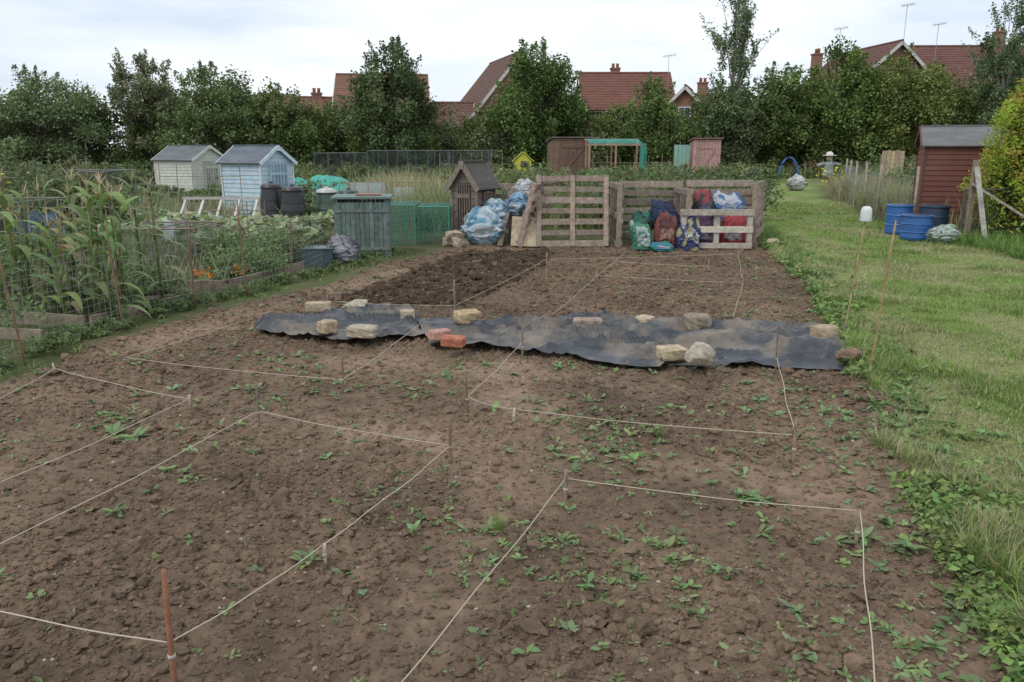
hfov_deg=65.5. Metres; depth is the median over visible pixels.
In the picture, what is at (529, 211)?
wooden pallet
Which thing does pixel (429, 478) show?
pebbles
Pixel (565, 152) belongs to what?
brown shed
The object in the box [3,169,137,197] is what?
netted vegetable cage
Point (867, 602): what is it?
garden string
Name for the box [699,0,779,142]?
silver birch tree
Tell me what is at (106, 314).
bed edging board
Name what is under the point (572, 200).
wooden pallet
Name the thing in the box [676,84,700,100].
roof
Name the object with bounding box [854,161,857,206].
fence post
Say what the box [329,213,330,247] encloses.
rusty fence stake
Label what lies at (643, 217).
compost bag
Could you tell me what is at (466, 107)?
roof
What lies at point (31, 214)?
blue net cloche
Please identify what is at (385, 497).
garden string
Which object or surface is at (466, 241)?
rubble stone
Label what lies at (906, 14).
tv aerial
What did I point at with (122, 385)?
garden string
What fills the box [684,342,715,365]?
concrete lump
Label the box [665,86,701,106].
bargeboards and gutters
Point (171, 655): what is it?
wooden peg
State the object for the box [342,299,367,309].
flint stone
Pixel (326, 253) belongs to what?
plastic crate
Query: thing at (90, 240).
sweetcorn row
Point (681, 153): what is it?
mint green door panel
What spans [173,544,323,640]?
garden string
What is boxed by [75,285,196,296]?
bed edging board
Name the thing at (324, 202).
compost bin
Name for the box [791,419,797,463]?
wooden peg
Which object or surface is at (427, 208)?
netted brassica cage
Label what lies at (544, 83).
field maple tree
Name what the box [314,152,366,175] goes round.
fruit cage
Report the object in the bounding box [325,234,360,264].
grey rubbish sack
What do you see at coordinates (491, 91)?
bargeboards and gutters
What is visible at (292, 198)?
compost bin
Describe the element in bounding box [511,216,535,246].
plywood board
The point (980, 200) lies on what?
timber prop
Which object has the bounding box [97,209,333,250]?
squash plants
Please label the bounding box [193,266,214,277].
marigold flowers
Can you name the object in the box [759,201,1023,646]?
lawn grass
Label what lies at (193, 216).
flowers
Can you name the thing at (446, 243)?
rubble stone
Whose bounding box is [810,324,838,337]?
rubble block
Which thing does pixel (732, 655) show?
soil clods
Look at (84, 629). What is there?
garden string
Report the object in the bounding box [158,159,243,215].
bean poles
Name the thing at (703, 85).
chimney
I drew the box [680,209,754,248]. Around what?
wooden pallet
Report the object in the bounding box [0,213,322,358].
wire fence
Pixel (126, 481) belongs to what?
garden string
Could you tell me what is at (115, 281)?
rusty fence stake
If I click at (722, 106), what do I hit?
hazel tree
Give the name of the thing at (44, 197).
bean poles
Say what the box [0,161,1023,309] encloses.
tall dry grass
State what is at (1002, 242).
long grass
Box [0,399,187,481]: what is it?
garden string
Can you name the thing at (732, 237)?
compost bag
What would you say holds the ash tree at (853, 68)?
on the ground at (814, 191)
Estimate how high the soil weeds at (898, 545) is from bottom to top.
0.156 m
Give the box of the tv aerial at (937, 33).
[933,21,945,60]
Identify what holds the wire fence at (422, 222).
on the ground at (814, 191)
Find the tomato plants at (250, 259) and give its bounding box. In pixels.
[197,223,319,275]
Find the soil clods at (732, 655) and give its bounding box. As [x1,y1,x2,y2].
[0,247,1010,681]
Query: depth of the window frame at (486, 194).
14.64 m
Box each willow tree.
[0,64,111,167]
[85,47,188,164]
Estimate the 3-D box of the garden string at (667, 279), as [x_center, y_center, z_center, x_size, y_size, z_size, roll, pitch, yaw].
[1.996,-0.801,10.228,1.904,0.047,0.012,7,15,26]
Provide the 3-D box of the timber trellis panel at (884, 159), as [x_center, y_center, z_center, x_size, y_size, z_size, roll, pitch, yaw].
[13.525,-5.963,28.432,0.850,1.650,0.105,0,14,0]
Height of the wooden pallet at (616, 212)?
1.100 m
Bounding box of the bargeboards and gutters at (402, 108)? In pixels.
[332,75,429,108]
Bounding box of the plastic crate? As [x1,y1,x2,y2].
[299,245,334,267]
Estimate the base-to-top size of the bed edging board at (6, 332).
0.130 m
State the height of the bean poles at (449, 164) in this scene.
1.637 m
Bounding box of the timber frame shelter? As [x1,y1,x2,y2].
[584,139,646,173]
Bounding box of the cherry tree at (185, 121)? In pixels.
[147,59,267,154]
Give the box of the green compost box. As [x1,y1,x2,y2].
[330,193,392,257]
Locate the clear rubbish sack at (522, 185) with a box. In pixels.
[508,178,535,204]
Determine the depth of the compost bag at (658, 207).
14.25 m
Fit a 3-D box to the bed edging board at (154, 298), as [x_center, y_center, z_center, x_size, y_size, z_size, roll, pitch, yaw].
[-4.050,-0.449,9.021,0.814,0.130,0.035,-12,18,-41]
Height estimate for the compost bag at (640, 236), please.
0.496 m
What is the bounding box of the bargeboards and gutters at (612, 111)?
[576,75,675,111]
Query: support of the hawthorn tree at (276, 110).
on the ground at (814, 191)
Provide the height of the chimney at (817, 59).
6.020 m
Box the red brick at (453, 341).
[440,334,466,347]
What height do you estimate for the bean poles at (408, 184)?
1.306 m
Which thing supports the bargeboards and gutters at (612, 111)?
attached to the roof at (598, 89)
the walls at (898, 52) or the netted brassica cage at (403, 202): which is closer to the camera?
the netted brassica cage at (403, 202)
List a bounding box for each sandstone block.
[316,319,338,334]
[400,309,414,318]
[453,308,481,324]
[636,314,654,322]
[655,344,687,360]
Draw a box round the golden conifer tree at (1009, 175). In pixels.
[957,75,1023,232]
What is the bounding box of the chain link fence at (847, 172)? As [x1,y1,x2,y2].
[845,164,914,224]
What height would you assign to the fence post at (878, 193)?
1.400 m
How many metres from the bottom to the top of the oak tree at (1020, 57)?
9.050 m
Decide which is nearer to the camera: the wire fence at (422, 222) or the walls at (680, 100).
the wire fence at (422, 222)
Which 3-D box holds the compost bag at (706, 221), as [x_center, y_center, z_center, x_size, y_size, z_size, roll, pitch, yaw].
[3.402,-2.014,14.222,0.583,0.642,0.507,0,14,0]
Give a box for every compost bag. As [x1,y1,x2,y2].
[629,210,652,239]
[630,220,651,249]
[649,241,674,250]
[650,199,680,228]
[654,211,677,247]
[675,215,701,250]
[691,188,713,218]
[694,215,712,242]
[712,190,746,220]
[719,216,746,242]
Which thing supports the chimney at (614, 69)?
on the roof at (598, 89)
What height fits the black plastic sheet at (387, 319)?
0.150 m
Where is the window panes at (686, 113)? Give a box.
[679,108,689,117]
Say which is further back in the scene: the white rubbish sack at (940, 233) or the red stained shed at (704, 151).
the red stained shed at (704, 151)
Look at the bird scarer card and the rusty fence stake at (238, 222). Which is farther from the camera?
the bird scarer card
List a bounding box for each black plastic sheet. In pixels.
[255,302,424,339]
[417,309,864,369]
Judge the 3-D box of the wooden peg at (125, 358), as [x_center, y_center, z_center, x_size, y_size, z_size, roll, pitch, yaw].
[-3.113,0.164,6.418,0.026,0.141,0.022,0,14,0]
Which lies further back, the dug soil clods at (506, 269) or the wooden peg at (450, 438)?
the dug soil clods at (506, 269)
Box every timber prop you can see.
[971,183,1023,217]
[974,167,987,239]
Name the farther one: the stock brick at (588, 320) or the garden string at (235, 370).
the stock brick at (588, 320)
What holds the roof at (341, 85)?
on the walls
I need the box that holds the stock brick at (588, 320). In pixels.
[573,317,602,324]
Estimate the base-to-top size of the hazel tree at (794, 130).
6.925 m
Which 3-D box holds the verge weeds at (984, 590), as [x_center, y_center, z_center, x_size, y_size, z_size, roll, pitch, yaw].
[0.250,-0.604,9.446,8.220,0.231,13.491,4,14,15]
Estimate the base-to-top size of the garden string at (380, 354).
0.055 m
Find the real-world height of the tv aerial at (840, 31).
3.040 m
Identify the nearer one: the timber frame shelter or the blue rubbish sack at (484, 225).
the blue rubbish sack at (484, 225)
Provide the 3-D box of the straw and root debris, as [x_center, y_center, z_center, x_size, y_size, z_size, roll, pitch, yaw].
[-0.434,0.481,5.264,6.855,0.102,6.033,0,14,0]
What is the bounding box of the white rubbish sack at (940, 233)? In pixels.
[926,224,961,243]
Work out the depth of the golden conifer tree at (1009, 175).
15.02 m
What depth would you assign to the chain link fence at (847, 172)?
19.89 m
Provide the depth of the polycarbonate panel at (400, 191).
21.26 m
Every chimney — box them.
[310,92,322,98]
[610,67,620,71]
[697,82,708,94]
[809,53,823,92]
[993,31,1007,46]
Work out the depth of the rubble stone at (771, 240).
14.03 m
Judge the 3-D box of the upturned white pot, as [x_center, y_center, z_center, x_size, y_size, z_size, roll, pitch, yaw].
[3.150,-1.131,7.082,0.100,0.135,0.100,0,14,0]
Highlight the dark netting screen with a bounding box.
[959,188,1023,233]
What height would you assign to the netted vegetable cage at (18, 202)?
0.965 m
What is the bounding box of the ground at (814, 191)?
[0,151,1023,681]
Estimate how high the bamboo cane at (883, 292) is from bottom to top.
1.231 m
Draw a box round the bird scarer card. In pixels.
[163,214,174,247]
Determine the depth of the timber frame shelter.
39.28 m
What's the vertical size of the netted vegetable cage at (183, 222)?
0.715 m
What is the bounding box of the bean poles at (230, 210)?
[206,200,266,244]
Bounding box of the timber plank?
[497,188,515,245]
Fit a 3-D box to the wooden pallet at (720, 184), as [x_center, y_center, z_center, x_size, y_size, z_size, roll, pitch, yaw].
[3.950,-2.519,15.286,1.265,1.125,0.130,0,14,0]
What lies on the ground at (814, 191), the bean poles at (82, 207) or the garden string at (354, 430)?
the bean poles at (82, 207)
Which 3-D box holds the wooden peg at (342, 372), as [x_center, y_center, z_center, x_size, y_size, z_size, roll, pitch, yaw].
[-1.212,0.246,5.707,0.022,0.370,0.017,0,14,0]
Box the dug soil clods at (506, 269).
[329,246,554,306]
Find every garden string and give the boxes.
[0,368,54,398]
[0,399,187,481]
[0,411,257,543]
[0,611,166,642]
[55,368,187,398]
[126,357,341,379]
[127,322,237,356]
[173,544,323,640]
[259,411,447,444]
[325,446,449,542]
[333,301,453,305]
[344,325,417,378]
[401,479,564,681]
[456,261,542,304]
[468,343,521,395]
[468,397,511,408]
[515,409,792,434]
[567,478,857,510]
[579,253,736,258]
[602,275,741,282]
[777,358,793,426]
[860,511,874,681]
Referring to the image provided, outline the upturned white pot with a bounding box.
[860,206,871,221]
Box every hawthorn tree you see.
[246,81,321,164]
[607,71,686,167]
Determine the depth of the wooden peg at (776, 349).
6.13 m
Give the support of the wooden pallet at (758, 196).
on the ground at (814, 191)
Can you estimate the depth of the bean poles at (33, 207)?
8.77 m
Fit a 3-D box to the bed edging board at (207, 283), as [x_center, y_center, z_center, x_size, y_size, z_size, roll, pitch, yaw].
[-3.925,-0.690,9.848,0.751,0.130,0.035,1,14,2]
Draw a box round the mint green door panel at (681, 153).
[673,145,689,170]
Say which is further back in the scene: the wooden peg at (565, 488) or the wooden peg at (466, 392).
the wooden peg at (466, 392)
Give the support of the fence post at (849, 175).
on the ground at (814, 191)
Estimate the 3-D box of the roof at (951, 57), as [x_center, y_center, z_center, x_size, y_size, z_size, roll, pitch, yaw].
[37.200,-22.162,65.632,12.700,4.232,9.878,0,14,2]
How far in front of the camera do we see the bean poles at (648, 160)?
29.26 m
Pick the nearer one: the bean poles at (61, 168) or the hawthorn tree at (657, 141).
the bean poles at (61, 168)
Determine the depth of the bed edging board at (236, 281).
10.52 m
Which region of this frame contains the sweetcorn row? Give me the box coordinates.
[0,164,188,318]
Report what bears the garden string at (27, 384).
on the ground at (814, 191)
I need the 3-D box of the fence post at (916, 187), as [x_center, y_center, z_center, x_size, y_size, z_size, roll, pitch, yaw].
[8.294,-2.875,16.384,0.069,1.400,0.057,0,14,0]
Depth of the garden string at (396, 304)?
8.11 m
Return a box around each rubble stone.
[442,237,451,245]
[445,230,463,240]
[451,237,464,246]
[463,238,469,245]
[767,238,779,245]
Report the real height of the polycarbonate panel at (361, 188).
0.890 m
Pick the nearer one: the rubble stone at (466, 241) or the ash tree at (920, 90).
the rubble stone at (466, 241)
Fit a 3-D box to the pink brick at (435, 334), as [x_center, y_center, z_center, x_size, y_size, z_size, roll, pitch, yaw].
[-0.640,-0.058,7.043,0.188,0.090,0.122,-7,15,-28]
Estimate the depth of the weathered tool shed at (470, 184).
14.56 m
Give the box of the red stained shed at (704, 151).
[688,138,723,172]
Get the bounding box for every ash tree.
[784,34,900,169]
[843,42,959,164]
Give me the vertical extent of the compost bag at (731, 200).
0.543 m
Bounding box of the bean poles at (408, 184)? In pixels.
[355,167,433,204]
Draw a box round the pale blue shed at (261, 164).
[215,145,297,215]
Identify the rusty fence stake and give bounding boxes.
[0,260,26,364]
[8,203,21,305]
[94,214,103,312]
[104,221,124,330]
[144,190,155,278]
[187,220,194,308]
[237,199,239,242]
[237,209,247,295]
[290,218,292,280]
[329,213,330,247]
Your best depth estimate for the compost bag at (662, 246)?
13.66 m
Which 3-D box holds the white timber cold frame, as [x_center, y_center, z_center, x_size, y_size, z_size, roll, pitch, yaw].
[-5.954,-2.517,16.109,1.560,0.735,0.860,-1,14,-4]
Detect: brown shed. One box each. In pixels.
[545,137,593,173]
[912,124,1012,231]
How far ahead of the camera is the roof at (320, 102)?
62.56 m
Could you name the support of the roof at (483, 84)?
on the walls at (489, 99)
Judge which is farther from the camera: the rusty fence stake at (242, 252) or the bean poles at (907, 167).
the bean poles at (907, 167)
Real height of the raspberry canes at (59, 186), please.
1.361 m
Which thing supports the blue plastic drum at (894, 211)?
on the ground at (814, 191)
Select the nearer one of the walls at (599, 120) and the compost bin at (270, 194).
the compost bin at (270, 194)
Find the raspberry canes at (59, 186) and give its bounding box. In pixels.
[0,169,138,234]
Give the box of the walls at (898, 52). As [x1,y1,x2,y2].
[777,46,922,168]
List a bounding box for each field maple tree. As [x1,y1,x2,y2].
[337,35,441,168]
[483,36,590,168]
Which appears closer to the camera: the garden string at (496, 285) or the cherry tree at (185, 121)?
the garden string at (496, 285)
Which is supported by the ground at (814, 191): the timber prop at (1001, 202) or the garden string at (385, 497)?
the timber prop at (1001, 202)
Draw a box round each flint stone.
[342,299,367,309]
[346,324,378,338]
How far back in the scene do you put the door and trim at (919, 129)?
17.17 m
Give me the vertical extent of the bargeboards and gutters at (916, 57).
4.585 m
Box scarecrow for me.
[816,151,841,189]
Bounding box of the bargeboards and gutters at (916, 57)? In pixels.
[871,41,926,70]
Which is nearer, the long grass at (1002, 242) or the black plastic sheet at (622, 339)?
the black plastic sheet at (622, 339)
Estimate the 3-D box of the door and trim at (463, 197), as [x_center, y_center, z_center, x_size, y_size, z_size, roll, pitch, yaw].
[-0.720,-2.598,14.855,0.753,1.480,0.880,7,15,27]
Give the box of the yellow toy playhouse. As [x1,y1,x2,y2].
[512,152,533,171]
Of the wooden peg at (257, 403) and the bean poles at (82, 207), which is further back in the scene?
the bean poles at (82, 207)
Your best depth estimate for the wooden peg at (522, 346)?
6.70 m
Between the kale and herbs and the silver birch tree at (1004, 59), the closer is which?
the kale and herbs
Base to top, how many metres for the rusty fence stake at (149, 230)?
1.250 m
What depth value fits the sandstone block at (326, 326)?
7.24 m
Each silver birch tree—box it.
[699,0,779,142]
[961,0,1023,124]
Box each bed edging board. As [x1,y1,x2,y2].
[0,311,86,326]
[0,327,43,339]
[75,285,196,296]
[89,292,192,326]
[115,293,176,306]
[164,280,224,289]
[229,261,304,286]
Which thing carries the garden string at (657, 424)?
on the wooden peg at (513, 415)
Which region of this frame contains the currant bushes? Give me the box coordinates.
[0,222,113,293]
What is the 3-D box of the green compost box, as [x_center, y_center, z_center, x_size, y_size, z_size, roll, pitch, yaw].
[-2.420,-1.907,13.016,0.940,1.000,0.890,-2,14,-7]
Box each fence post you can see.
[846,160,852,199]
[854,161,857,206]
[863,162,867,206]
[875,164,882,220]
[913,166,920,212]
[964,160,979,235]
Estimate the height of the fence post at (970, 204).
1.500 m
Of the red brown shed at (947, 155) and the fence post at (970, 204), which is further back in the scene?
the red brown shed at (947, 155)
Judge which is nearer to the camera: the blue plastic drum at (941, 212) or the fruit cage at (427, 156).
the blue plastic drum at (941, 212)
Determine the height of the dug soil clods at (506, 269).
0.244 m
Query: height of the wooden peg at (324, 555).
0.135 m
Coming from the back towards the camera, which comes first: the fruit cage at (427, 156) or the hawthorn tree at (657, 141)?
the hawthorn tree at (657, 141)
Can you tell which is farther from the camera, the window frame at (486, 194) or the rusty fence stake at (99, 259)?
the window frame at (486, 194)
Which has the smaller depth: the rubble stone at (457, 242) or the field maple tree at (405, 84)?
the rubble stone at (457, 242)
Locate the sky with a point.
(302, 43)
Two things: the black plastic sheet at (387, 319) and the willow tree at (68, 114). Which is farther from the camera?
the willow tree at (68, 114)
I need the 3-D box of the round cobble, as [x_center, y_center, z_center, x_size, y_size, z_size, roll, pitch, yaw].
[2.657,0.113,6.259,0.204,0.144,0.177,0,14,0]
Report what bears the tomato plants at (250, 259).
on the ground at (814, 191)
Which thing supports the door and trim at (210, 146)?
in the cream shed at (202, 159)
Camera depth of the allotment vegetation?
29.08 m
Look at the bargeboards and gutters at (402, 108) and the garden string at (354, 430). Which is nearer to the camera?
the garden string at (354, 430)
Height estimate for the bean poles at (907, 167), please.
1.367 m
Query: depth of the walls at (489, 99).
62.34 m
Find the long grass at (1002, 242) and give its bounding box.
[756,223,1023,259]
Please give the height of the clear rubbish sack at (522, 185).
0.515 m
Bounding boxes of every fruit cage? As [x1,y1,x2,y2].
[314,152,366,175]
[367,150,490,172]
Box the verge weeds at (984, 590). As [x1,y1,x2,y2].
[0,236,1023,681]
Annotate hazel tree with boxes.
[688,72,766,167]
[734,61,824,171]
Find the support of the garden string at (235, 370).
attached to the wooden peg at (342, 372)
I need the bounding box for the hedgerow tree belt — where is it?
[0,51,1023,178]
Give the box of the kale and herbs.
[0,244,299,329]
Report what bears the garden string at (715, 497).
on the wooden peg at (857, 531)
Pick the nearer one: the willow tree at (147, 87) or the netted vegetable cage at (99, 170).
the netted vegetable cage at (99, 170)
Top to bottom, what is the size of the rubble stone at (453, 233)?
0.200 m
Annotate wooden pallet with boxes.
[496,183,541,238]
[516,182,555,247]
[536,175,608,246]
[609,182,623,246]
[619,181,682,238]
[674,187,692,219]
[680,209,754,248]
[685,180,753,225]
[751,181,765,247]
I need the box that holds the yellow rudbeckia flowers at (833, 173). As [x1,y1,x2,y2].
[815,166,869,182]
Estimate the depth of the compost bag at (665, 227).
13.85 m
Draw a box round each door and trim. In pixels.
[150,145,222,188]
[215,145,297,211]
[444,161,501,237]
[912,126,926,212]
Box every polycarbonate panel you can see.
[348,182,386,201]
[390,186,416,208]
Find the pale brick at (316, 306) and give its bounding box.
[305,301,331,311]
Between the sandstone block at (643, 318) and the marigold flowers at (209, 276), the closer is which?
the sandstone block at (643, 318)
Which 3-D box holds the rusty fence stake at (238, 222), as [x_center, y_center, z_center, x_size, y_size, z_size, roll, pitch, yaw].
[-3.890,-1.488,11.369,0.035,1.050,0.017,0,14,0]
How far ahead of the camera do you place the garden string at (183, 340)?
7.01 m
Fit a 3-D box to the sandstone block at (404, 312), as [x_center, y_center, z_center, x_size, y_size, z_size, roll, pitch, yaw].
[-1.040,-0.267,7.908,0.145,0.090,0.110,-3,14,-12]
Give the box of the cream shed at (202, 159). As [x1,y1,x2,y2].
[150,145,222,195]
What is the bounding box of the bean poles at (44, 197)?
[0,174,71,248]
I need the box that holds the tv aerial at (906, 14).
[902,3,915,34]
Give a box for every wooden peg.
[124,353,126,364]
[161,569,177,681]
[188,395,190,404]
[255,382,260,426]
[322,543,326,562]
[341,350,343,393]
[448,418,451,461]
[453,280,455,310]
[465,373,467,411]
[512,408,515,421]
[521,326,523,356]
[563,469,567,499]
[742,270,743,291]
[775,326,778,373]
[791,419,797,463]
[854,509,860,542]
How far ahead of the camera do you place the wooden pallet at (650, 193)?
15.21 m
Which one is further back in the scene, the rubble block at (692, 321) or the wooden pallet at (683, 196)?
the wooden pallet at (683, 196)
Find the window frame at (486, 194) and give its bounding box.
[483,191,490,204]
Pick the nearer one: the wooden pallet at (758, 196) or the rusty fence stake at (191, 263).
the rusty fence stake at (191, 263)
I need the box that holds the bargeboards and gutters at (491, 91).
[469,54,530,117]
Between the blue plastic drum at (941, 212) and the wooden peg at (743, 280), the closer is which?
the wooden peg at (743, 280)
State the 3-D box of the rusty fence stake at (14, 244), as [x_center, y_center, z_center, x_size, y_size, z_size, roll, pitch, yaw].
[-5.380,-0.913,8.627,0.056,1.250,0.017,0,14,0]
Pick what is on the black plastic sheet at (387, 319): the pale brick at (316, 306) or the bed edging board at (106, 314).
the pale brick at (316, 306)
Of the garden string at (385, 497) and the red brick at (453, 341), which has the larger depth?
the red brick at (453, 341)
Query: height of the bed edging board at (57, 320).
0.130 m
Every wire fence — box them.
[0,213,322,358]
[393,201,447,248]
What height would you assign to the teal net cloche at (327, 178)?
0.859 m
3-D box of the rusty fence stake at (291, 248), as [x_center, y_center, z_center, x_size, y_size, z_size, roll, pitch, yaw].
[-2.885,-1.166,10.418,0.046,0.871,0.017,0,14,0]
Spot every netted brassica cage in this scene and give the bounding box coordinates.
[391,201,420,245]
[418,203,450,243]
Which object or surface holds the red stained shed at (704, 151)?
on the ground at (814, 191)
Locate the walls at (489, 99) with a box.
[474,57,543,169]
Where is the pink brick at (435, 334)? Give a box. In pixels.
[428,328,450,340]
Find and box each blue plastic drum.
[884,203,914,234]
[899,213,934,240]
[919,204,951,226]
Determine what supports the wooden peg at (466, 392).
on the ground at (814, 191)
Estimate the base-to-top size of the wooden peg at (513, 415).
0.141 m
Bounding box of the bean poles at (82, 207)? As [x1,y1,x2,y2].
[57,182,160,273]
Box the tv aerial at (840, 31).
[834,25,847,62]
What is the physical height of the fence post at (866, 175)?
1.402 m
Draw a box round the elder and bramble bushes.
[0,146,77,219]
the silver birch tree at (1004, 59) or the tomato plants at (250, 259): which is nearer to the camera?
the tomato plants at (250, 259)
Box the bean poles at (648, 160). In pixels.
[607,153,688,180]
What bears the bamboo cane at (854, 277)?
on the ground at (814, 191)
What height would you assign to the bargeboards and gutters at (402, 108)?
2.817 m
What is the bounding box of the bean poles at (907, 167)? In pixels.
[899,160,915,178]
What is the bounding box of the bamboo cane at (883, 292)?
[870,220,896,365]
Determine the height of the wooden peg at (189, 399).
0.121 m
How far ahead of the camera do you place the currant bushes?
9.26 m
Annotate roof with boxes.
[282,95,337,116]
[333,73,429,107]
[429,101,473,127]
[461,51,518,116]
[577,72,674,110]
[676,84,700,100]
[795,39,922,95]
[908,45,1023,93]
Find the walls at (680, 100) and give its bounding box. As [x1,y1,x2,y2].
[660,90,697,166]
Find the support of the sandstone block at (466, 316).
on the black plastic sheet at (622, 339)
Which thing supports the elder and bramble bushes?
on the ground at (814, 191)
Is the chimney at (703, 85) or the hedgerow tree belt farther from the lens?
the chimney at (703, 85)
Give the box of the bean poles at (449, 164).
[439,152,523,179]
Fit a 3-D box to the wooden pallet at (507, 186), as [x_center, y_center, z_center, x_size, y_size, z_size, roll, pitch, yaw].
[-0.021,-2.518,15.440,1.212,1.073,0.130,0,14,0]
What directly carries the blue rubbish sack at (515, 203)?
on the blue rubbish sack at (497, 204)
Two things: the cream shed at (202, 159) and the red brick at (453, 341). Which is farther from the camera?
the cream shed at (202, 159)
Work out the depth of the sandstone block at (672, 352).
6.34 m
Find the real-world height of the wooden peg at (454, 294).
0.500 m
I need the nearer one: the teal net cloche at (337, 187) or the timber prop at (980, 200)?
the timber prop at (980, 200)
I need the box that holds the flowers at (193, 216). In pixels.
[147,212,258,235]
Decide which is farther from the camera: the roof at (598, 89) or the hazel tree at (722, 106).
the roof at (598, 89)
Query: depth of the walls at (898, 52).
59.34 m
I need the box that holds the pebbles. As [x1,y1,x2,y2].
[1,258,966,679]
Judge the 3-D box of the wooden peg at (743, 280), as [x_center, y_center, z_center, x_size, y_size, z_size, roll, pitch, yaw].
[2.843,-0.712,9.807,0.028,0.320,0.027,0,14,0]
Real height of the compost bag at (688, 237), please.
0.603 m
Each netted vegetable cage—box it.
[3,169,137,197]
[14,198,65,235]
[118,221,220,271]
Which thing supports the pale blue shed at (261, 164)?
on the ground at (814, 191)
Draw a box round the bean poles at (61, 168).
[0,154,96,184]
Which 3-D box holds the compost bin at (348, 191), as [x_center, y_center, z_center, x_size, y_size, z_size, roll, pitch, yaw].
[-4.000,-3.367,19.556,0.680,0.770,0.680,0,14,0]
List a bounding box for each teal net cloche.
[295,175,349,201]
[329,182,362,193]
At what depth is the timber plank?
14.41 m
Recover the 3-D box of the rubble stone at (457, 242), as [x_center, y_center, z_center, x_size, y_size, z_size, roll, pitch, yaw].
[-0.942,-1.753,14.152,0.248,0.200,0.208,-13,19,-43]
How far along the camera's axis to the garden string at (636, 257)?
12.33 m
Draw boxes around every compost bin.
[260,181,281,218]
[280,184,307,217]
[314,186,337,218]
[338,188,358,201]
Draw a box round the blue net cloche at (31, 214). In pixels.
[11,209,72,240]
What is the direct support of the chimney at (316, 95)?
on the roof at (320, 102)
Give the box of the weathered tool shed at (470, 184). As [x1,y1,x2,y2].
[444,160,501,242]
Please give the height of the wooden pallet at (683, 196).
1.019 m
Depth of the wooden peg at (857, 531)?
3.59 m
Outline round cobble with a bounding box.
[835,347,862,362]
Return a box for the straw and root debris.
[0,345,1002,681]
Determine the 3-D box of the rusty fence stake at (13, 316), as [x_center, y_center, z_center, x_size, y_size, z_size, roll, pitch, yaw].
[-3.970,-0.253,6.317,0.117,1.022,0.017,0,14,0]
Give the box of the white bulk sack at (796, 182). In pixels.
[786,174,807,190]
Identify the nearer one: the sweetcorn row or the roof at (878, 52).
the sweetcorn row
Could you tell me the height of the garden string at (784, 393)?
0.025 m
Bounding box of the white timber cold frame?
[174,197,261,235]
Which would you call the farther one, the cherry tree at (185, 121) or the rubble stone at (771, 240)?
the cherry tree at (185, 121)
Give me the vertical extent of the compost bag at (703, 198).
0.550 m
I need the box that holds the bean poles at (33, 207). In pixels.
[0,189,51,302]
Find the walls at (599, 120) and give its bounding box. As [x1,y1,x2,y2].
[583,112,636,165]
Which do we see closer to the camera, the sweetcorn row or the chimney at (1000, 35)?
the sweetcorn row
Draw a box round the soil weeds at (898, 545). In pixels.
[0,255,1017,681]
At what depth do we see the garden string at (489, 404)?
5.26 m
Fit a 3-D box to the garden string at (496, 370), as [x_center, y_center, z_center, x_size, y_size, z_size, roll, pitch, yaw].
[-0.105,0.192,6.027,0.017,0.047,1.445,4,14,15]
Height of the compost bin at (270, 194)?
0.960 m
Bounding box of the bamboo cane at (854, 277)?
[844,222,865,331]
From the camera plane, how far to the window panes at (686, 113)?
62.08 m
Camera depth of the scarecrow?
33.58 m
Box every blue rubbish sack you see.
[460,206,507,244]
[482,198,511,222]
[503,190,527,215]
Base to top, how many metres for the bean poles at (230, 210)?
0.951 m
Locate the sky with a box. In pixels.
[0,0,1023,148]
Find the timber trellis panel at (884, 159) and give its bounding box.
[879,150,904,179]
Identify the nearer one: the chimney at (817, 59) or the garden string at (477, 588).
the garden string at (477, 588)
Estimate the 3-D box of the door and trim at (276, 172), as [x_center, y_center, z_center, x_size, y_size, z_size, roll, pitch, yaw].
[-6.750,-4.286,21.186,1.610,1.790,1.380,7,15,27]
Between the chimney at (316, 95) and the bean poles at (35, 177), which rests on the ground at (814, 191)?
the bean poles at (35, 177)
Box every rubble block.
[684,312,711,329]
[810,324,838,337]
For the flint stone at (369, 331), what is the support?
on the black plastic sheet at (387, 319)
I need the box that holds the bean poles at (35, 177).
[0,160,88,196]
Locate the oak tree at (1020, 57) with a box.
[982,50,1023,124]
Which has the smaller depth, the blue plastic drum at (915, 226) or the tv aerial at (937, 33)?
the blue plastic drum at (915, 226)
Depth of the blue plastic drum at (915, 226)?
15.05 m
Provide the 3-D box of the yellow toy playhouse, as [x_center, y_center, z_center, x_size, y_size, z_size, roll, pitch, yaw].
[0.550,-8.728,40.071,1.120,1.564,0.840,0,14,0]
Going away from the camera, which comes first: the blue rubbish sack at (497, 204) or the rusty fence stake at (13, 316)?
the rusty fence stake at (13, 316)
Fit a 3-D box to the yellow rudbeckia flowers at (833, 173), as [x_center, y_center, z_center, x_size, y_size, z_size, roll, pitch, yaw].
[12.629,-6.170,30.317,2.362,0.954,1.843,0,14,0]
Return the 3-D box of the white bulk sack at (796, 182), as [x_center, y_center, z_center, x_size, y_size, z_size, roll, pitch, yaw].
[11.867,-6.640,33.272,0.917,0.696,0.704,0,14,0]
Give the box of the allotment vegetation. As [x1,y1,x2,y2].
[0,153,1023,230]

